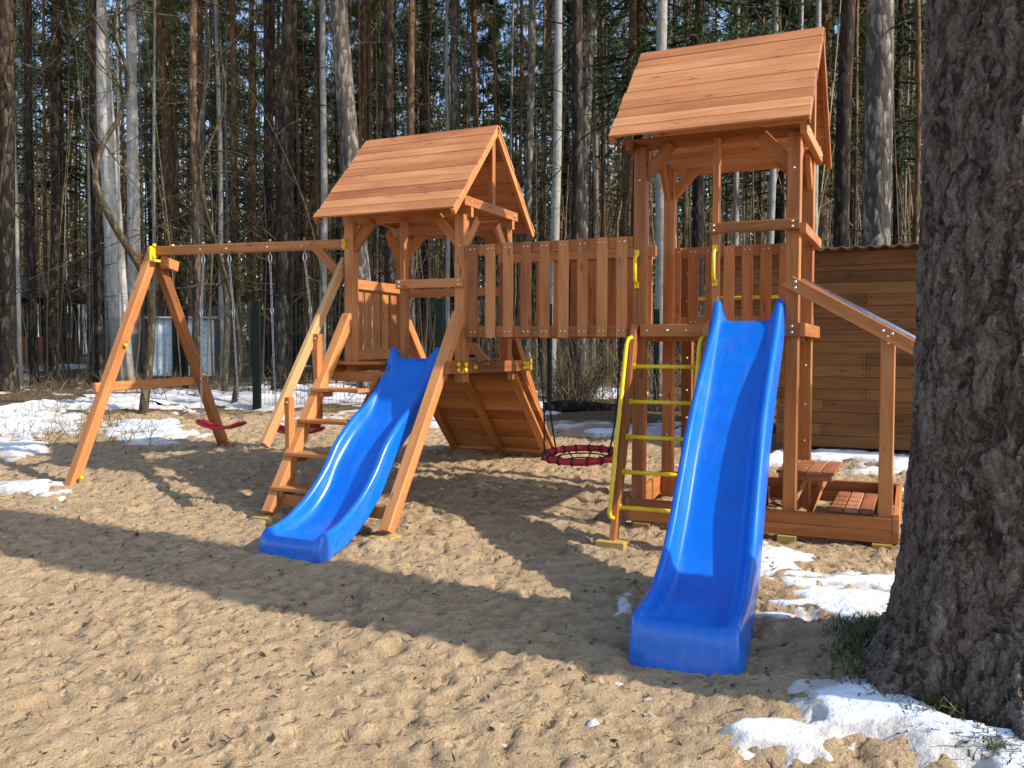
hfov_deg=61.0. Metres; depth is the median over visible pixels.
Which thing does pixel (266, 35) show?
pine tree
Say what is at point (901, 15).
spruce tree
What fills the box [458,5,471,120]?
pine tree
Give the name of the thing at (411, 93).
pine tree
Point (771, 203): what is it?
birch tree
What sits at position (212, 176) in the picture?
conifer tree
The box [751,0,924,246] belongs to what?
spruce tree
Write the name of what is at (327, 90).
pine tree
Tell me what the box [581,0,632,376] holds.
pine tree
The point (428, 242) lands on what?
pine tree
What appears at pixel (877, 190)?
pine tree
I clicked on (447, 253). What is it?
birch tree
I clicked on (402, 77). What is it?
pine tree
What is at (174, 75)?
pine tree
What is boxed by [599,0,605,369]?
pine tree
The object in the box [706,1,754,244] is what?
pine tree
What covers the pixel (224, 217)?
pine tree
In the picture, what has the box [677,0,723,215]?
pine tree
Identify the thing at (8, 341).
pine tree
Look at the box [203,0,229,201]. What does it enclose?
pine tree
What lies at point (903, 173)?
pine tree
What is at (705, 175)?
pine tree
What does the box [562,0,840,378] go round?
spruce tree
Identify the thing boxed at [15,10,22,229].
pine tree
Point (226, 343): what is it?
sapling
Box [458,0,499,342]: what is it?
pine tree
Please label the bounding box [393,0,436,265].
pine tree
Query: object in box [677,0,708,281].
pine tree
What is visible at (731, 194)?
pine tree
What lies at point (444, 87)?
pine tree
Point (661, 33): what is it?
birch tree
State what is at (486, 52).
spruce tree
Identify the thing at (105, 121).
aspen tree
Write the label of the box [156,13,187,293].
pine tree
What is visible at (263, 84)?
pine tree
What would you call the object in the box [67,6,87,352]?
conifer tree
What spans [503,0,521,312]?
pine tree
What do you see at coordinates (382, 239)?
pine tree
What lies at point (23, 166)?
pine tree
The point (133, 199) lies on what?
aspen tree
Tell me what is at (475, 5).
pine tree
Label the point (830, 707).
snow
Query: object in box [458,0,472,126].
pine tree
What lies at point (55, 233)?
pine tree
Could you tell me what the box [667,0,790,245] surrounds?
birch tree
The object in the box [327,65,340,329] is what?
conifer tree
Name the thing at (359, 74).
pine tree
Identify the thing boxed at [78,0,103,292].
pine tree
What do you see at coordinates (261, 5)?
pine tree
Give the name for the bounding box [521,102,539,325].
birch tree
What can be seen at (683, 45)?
pine tree
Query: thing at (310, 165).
spruce tree
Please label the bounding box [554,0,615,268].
pine tree
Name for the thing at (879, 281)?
log barn
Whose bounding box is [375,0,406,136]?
conifer tree
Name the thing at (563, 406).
fallen log
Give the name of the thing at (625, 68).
pine tree
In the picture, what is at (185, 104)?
conifer tree
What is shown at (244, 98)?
pine tree
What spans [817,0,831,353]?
pine tree
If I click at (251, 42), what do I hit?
pine tree
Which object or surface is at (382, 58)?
pine tree
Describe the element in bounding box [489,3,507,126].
pine tree
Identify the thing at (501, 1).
sky
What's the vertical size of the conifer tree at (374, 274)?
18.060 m
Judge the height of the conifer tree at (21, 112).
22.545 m
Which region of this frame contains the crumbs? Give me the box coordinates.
[0,404,999,767]
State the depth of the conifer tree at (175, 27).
29.22 m
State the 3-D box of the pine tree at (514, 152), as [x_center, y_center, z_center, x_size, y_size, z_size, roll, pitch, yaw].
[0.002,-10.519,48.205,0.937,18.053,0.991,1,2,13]
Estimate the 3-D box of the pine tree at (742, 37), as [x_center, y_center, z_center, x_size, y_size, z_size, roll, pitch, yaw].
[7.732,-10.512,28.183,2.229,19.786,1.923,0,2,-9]
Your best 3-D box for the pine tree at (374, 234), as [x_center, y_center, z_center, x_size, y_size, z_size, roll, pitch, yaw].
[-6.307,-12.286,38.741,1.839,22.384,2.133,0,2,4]
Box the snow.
[0,357,1023,767]
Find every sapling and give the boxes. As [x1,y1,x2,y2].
[0,0,293,403]
[0,1,129,191]
[57,0,217,413]
[166,0,264,391]
[171,0,354,341]
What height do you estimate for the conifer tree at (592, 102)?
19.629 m
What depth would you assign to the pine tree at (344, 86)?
14.22 m
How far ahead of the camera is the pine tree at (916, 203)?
16.80 m
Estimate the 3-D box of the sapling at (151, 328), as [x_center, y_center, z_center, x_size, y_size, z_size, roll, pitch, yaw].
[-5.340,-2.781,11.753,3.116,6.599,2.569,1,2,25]
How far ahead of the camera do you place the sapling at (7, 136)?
13.04 m
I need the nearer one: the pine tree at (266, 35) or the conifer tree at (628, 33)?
the pine tree at (266, 35)
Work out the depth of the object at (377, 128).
27.63 m
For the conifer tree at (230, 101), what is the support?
on the ground at (562, 629)
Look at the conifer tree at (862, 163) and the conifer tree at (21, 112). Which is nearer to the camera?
the conifer tree at (862, 163)
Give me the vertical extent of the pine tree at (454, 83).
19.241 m
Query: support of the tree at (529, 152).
on the ground at (562, 629)
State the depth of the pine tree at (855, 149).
19.29 m
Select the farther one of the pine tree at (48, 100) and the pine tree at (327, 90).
the pine tree at (48, 100)
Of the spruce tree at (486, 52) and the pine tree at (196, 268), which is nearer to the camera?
the pine tree at (196, 268)
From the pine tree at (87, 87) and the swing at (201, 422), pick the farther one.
the pine tree at (87, 87)
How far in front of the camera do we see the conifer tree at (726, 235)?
25.78 m
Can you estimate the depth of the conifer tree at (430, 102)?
37.12 m
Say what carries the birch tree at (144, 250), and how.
on the ground at (562, 629)
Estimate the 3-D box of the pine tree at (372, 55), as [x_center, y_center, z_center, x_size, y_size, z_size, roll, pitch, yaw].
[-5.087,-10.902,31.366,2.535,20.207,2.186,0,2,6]
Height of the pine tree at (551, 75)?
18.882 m
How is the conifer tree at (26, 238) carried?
on the ground at (562, 629)
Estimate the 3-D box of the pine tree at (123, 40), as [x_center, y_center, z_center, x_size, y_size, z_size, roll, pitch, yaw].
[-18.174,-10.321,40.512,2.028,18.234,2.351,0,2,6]
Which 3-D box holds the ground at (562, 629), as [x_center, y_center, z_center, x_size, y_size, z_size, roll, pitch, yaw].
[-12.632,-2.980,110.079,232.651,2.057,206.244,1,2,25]
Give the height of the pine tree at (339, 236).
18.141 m
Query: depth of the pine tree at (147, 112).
46.09 m
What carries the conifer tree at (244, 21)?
on the ground at (562, 629)
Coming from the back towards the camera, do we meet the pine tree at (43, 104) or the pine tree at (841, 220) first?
the pine tree at (43, 104)
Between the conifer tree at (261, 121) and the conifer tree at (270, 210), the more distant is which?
the conifer tree at (261, 121)
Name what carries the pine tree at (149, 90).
on the ground at (562, 629)
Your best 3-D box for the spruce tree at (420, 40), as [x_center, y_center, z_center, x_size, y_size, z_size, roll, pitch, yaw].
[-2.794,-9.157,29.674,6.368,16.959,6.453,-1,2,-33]
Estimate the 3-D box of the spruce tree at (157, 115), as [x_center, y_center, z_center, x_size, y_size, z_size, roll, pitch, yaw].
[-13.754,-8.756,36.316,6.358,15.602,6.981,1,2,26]
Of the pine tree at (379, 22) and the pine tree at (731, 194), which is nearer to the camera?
the pine tree at (379, 22)
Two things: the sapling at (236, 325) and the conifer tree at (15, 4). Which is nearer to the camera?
the sapling at (236, 325)
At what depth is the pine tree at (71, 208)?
37.58 m
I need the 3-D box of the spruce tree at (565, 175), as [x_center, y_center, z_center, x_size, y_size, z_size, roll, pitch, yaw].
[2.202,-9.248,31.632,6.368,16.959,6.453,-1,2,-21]
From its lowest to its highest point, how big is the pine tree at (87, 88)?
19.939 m
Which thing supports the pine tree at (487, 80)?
on the ground at (562, 629)
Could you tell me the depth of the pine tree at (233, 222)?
21.76 m
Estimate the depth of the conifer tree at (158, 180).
40.56 m
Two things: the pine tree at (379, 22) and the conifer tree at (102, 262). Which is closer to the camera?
the pine tree at (379, 22)
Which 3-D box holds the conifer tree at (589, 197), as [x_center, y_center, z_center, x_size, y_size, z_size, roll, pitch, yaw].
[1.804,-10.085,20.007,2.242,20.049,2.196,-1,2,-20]
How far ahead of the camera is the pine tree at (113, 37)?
31.43 m
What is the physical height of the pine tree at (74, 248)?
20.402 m
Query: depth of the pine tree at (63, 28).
30.77 m
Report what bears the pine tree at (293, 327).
on the ground at (562, 629)
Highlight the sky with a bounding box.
[16,0,923,286]
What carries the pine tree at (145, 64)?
on the ground at (562, 629)
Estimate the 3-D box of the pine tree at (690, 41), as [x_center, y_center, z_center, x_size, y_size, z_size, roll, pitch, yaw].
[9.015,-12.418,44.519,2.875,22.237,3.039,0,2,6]
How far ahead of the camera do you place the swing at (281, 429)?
7.86 m
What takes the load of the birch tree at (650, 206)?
on the ground at (562, 629)
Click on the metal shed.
(160, 344)
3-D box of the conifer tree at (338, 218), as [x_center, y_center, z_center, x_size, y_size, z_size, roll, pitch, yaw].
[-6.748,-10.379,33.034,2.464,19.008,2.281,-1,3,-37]
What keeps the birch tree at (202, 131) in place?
on the ground at (562, 629)
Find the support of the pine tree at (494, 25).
on the ground at (562, 629)
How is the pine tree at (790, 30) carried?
on the ground at (562, 629)
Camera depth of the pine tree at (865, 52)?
17.82 m
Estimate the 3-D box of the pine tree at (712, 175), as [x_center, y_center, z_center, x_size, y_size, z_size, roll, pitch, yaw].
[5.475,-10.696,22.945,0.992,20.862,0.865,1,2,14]
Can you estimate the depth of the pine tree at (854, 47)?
26.64 m
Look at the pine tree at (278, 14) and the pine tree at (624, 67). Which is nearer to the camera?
the pine tree at (278, 14)
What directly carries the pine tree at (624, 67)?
on the ground at (562, 629)
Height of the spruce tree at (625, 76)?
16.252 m
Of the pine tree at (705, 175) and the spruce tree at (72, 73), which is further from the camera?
the pine tree at (705, 175)
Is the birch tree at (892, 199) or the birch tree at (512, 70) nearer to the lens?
the birch tree at (512, 70)
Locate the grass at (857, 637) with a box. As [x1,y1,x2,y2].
[804,605,1023,766]
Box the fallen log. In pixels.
[544,400,680,412]
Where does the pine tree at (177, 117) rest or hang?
on the ground at (562, 629)
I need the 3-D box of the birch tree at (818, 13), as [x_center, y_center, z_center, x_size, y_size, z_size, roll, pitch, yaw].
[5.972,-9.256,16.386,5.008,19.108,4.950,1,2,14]
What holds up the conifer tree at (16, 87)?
on the ground at (562, 629)
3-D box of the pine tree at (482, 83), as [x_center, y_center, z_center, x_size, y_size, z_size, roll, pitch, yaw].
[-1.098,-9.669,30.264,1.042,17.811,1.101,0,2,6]
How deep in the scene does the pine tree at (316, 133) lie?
25.20 m
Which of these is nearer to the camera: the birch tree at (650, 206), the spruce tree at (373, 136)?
the spruce tree at (373, 136)
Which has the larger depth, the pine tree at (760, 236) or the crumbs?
the pine tree at (760, 236)
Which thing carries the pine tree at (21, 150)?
on the ground at (562, 629)
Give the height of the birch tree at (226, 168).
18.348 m
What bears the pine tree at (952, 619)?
on the ground at (562, 629)
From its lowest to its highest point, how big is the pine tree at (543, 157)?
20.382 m
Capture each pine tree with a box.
[0,0,88,392]
[15,0,35,336]
[15,1,36,324]
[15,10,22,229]
[15,44,22,266]
[16,0,144,380]
[18,0,67,373]
[19,0,78,246]
[35,29,49,274]
[36,0,131,382]
[40,0,88,309]
[46,35,72,165]
[48,0,88,337]
[51,0,130,381]
[60,0,79,337]
[75,0,124,252]
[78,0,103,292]
[80,34,88,232]
[84,0,149,270]
[108,0,144,276]
[110,0,143,266]
[115,0,169,312]
[120,0,239,306]
[136,0,262,313]
[137,0,189,303]
[137,4,150,316]
[137,7,152,349]
[139,0,236,385]
[144,5,169,315]
[148,0,179,315]
[148,1,204,282]
[148,38,184,158]
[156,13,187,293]
[166,0,367,389]
[175,0,310,367]
[176,0,197,313]
[180,0,276,375]
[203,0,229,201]
[208,3,257,276]
[208,5,247,286]
[225,0,317,376]
[246,0,312,129]
[246,52,262,322]
[250,0,300,254]
[256,0,279,256]
[256,0,281,257]
[261,0,317,355]
[273,0,308,364]
[282,1,333,346]
[294,0,337,311]
[297,0,314,329]
[300,15,332,317]
[304,16,334,229]
[313,0,337,334]
[326,0,366,359]
[327,0,446,370]
[329,0,406,393]
[348,0,401,282]
[350,0,382,249]
[352,0,372,149]
[356,0,383,298]
[360,4,384,268]
[367,0,383,272]
[368,0,383,301]
[372,0,447,357]
[373,0,449,357]
[377,28,401,280]
[380,11,382,309]
[383,0,441,337]
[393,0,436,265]
[393,8,404,135]
[393,10,414,130]
[398,0,450,269]
[415,0,498,304]
[419,5,441,337]
[431,5,468,334]
[437,0,450,252]
[444,0,471,127]
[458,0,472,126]
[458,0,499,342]
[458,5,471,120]
[459,0,532,360]
[460,1,480,128]
[461,0,515,360]
[468,2,492,352]
[481,4,492,274]
[489,0,622,396]
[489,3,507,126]
[501,0,540,305]
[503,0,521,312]
[503,0,549,315]
[505,36,518,321]
[506,0,528,325]
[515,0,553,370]
[525,0,570,354]
[533,0,552,364]
[534,0,551,376]
[537,1,570,223]
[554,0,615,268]
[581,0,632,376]
[589,0,651,380]
[591,0,626,226]
[591,1,612,235]
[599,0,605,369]
[599,0,620,345]
[606,1,648,228]
[609,0,669,218]
[615,0,654,217]
[642,0,706,374]
[668,3,694,355]
[669,0,711,240]
[670,1,683,315]
[677,0,691,299]
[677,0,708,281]
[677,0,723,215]
[689,0,723,246]
[704,1,717,269]
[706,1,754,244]
[706,5,721,241]
[719,0,764,244]
[719,5,757,240]
[723,9,749,244]
[740,3,794,243]
[741,0,787,243]
[756,20,766,243]
[766,0,834,205]
[805,0,916,247]
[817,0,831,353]
[827,4,865,218]
[850,0,865,245]
[850,2,865,246]
[851,0,867,202]
[852,0,1023,739]
[861,0,924,245]
[891,0,924,228]
[892,7,911,234]
[894,5,923,241]
[894,14,923,191]
[902,0,925,243]
[912,0,921,242]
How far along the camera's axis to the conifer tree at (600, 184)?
33.85 m
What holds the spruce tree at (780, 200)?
on the ground at (562, 629)
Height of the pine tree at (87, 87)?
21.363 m
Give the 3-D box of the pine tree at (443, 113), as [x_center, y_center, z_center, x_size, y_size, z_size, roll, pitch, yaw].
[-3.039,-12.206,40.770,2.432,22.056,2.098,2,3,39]
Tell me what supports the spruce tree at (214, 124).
on the ground at (562, 629)
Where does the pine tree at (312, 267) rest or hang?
on the ground at (562, 629)
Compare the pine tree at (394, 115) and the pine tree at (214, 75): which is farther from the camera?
the pine tree at (214, 75)
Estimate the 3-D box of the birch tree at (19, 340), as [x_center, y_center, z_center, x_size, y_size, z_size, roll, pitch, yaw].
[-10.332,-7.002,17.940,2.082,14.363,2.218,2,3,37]
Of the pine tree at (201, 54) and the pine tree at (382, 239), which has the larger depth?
the pine tree at (382, 239)
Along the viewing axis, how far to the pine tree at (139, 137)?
38.69 m
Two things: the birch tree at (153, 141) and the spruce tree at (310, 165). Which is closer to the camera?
the birch tree at (153, 141)
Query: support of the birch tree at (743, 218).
on the ground at (562, 629)
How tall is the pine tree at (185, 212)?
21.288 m
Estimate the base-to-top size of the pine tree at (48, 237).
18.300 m
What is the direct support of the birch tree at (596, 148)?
on the ground at (562, 629)
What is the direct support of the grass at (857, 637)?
on the ground at (562, 629)
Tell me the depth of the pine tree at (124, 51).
26.77 m
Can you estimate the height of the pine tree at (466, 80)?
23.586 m
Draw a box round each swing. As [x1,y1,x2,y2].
[195,241,246,429]
[268,238,324,433]
[537,337,628,466]
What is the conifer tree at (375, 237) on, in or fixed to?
on the ground at (562, 629)
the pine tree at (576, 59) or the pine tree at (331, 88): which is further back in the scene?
the pine tree at (331, 88)
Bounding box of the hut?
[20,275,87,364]
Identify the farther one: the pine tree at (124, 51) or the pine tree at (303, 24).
the pine tree at (303, 24)
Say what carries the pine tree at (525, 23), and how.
on the ground at (562, 629)
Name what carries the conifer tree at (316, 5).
on the ground at (562, 629)
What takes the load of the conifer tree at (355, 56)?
on the ground at (562, 629)
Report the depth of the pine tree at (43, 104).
23.45 m
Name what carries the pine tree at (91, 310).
on the ground at (562, 629)
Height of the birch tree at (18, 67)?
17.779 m
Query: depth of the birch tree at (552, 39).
26.02 m
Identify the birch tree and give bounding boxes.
[14,0,57,384]
[15,13,36,121]
[43,1,120,368]
[60,0,146,366]
[89,0,128,380]
[114,3,152,359]
[125,0,174,378]
[125,143,147,330]
[158,0,255,315]
[182,0,245,347]
[209,1,258,277]
[251,0,327,358]
[326,47,335,236]
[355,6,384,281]
[405,0,478,331]
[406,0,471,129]
[429,0,448,347]
[437,2,478,127]
[489,0,527,161]
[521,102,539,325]
[535,0,567,231]
[546,0,561,388]
[569,5,653,368]
[648,177,654,266]
[651,0,667,393]
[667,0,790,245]
[671,0,711,208]
[690,0,778,243]
[739,9,753,244]
[799,0,836,38]
[813,0,820,353]
[827,109,835,246]
[891,0,903,244]
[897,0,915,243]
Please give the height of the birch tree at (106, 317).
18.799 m
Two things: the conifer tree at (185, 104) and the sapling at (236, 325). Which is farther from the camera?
the conifer tree at (185, 104)
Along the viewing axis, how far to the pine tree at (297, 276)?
23.07 m
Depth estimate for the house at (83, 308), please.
46.22 m
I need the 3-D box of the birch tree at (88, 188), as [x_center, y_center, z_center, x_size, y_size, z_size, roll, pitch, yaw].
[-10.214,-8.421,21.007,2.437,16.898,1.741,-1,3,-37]
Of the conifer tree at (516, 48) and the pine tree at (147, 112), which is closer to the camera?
the conifer tree at (516, 48)
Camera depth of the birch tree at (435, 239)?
32.45 m
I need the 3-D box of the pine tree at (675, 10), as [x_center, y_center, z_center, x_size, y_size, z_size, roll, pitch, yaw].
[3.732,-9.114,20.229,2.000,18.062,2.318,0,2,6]
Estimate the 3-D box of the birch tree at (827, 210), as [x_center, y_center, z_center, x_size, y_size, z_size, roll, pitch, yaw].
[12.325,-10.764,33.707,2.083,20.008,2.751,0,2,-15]
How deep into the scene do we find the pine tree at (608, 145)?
36.91 m
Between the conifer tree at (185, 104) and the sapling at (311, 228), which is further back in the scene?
the conifer tree at (185, 104)
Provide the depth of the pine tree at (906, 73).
32.43 m
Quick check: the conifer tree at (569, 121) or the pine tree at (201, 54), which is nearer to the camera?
the pine tree at (201, 54)
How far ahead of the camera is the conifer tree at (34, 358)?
18.85 m
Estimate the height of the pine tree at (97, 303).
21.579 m
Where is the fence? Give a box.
[59,299,697,409]
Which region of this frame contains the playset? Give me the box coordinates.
[64,27,915,676]
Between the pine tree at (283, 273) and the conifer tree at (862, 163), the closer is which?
the pine tree at (283, 273)
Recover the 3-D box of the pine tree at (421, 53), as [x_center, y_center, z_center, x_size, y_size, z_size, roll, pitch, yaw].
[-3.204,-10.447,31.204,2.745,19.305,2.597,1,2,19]
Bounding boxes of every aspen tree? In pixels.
[24,0,141,366]
[96,0,135,380]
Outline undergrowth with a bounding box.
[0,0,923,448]
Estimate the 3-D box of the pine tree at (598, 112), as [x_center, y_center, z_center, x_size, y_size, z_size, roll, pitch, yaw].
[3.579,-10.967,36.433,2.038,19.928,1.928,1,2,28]
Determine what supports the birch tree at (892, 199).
on the ground at (562, 629)
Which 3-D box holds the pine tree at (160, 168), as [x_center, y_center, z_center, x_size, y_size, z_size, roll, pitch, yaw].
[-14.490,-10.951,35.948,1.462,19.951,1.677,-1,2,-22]
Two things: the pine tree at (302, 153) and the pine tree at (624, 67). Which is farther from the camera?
the pine tree at (302, 153)
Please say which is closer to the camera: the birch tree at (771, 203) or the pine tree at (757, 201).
the birch tree at (771, 203)
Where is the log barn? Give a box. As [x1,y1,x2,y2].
[720,242,918,450]
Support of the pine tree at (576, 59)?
on the ground at (562, 629)
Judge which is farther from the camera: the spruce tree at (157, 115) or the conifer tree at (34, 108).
the conifer tree at (34, 108)
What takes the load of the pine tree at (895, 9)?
on the ground at (562, 629)
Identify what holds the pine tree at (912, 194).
on the ground at (562, 629)
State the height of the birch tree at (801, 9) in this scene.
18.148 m
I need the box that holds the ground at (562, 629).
[0,353,999,767]
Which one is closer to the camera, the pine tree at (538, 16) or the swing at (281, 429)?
the swing at (281, 429)
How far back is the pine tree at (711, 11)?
29.14 m
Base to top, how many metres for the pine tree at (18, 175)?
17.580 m
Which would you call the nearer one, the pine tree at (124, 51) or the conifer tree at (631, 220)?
the conifer tree at (631, 220)
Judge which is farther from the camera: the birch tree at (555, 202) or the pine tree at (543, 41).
the pine tree at (543, 41)
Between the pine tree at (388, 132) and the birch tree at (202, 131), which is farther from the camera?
the birch tree at (202, 131)
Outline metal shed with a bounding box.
[145,316,218,378]
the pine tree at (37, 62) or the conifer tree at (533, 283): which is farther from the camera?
the conifer tree at (533, 283)
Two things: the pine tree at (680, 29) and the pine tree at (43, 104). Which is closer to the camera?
the pine tree at (43, 104)
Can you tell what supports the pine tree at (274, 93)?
on the ground at (562, 629)
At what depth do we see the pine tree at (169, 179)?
22.70 m
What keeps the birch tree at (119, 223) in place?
on the ground at (562, 629)
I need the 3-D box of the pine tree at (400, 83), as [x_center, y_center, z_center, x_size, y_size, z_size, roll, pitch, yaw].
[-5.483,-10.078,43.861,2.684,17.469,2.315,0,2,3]
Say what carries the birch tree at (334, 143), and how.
on the ground at (562, 629)
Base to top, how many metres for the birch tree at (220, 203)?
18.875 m
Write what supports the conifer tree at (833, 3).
on the ground at (562, 629)
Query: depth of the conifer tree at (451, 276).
21.07 m
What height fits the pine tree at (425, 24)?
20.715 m
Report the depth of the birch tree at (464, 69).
33.10 m
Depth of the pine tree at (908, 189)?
26.64 m
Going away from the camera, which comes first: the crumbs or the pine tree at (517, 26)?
the crumbs
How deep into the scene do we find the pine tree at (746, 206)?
26.91 m
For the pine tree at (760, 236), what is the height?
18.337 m
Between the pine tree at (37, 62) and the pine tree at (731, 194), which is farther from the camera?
the pine tree at (731, 194)
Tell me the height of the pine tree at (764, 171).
16.255 m
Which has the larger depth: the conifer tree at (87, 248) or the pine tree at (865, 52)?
the conifer tree at (87, 248)
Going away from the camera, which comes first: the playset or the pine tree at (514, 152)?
the playset
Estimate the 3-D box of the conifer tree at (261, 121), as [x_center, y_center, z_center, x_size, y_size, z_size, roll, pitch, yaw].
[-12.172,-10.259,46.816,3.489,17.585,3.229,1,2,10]
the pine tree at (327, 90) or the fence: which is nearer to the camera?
the fence
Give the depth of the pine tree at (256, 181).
47.14 m
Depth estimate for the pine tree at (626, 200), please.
18.41 m
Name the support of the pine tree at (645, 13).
on the ground at (562, 629)
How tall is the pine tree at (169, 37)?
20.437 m
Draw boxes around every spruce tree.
[15,0,155,363]
[120,0,260,257]
[122,0,303,354]
[213,0,343,358]
[300,0,417,258]
[327,0,501,342]
[443,0,568,351]
[481,0,782,235]
[491,0,654,353]
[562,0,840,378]
[649,0,864,243]
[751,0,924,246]
[818,0,925,244]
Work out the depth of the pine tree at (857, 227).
22.86 m
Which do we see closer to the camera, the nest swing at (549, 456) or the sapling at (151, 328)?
the nest swing at (549, 456)
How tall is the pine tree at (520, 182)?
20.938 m
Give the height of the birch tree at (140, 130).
16.727 m
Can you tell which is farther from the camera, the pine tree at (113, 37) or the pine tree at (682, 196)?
the pine tree at (682, 196)
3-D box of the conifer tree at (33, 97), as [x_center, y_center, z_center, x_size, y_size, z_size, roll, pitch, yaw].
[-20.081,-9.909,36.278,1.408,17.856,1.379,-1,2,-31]
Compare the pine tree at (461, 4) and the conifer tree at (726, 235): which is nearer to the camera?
the conifer tree at (726, 235)
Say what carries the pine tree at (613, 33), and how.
on the ground at (562, 629)
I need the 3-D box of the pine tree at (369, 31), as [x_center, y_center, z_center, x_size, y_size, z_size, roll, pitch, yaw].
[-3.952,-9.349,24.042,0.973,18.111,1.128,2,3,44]
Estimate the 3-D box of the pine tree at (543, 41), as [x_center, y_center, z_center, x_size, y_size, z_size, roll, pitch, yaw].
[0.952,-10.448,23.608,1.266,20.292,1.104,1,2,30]
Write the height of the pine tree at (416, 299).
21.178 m
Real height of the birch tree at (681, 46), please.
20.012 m
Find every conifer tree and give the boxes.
[13,0,42,266]
[15,2,39,308]
[15,2,47,329]
[15,10,41,311]
[18,0,61,384]
[21,0,29,365]
[32,0,45,306]
[64,3,137,359]
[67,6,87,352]
[73,2,88,354]
[115,0,177,284]
[137,6,170,307]
[141,0,211,312]
[173,1,209,310]
[203,0,223,314]
[223,0,275,293]
[223,1,247,314]
[236,0,293,376]
[256,33,307,197]
[276,0,343,351]
[307,0,357,357]
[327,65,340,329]
[348,0,383,122]
[348,1,400,311]
[373,22,378,275]
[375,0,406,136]
[396,0,450,321]
[426,1,487,360]
[498,0,541,340]
[523,6,552,354]
[562,0,627,238]
[562,22,570,207]
[583,0,616,369]
[584,52,608,369]
[598,0,618,351]
[600,2,653,235]
[610,0,652,120]
[723,1,732,245]
[827,0,839,247]
[850,3,865,245]
[859,60,863,245]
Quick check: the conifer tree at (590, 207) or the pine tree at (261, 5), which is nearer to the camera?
the conifer tree at (590, 207)
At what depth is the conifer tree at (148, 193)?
37.07 m
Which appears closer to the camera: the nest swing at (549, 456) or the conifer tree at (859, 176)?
the nest swing at (549, 456)
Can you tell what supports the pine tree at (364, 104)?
on the ground at (562, 629)
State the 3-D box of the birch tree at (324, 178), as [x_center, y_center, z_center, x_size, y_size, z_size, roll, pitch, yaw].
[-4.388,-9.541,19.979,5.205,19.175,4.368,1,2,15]

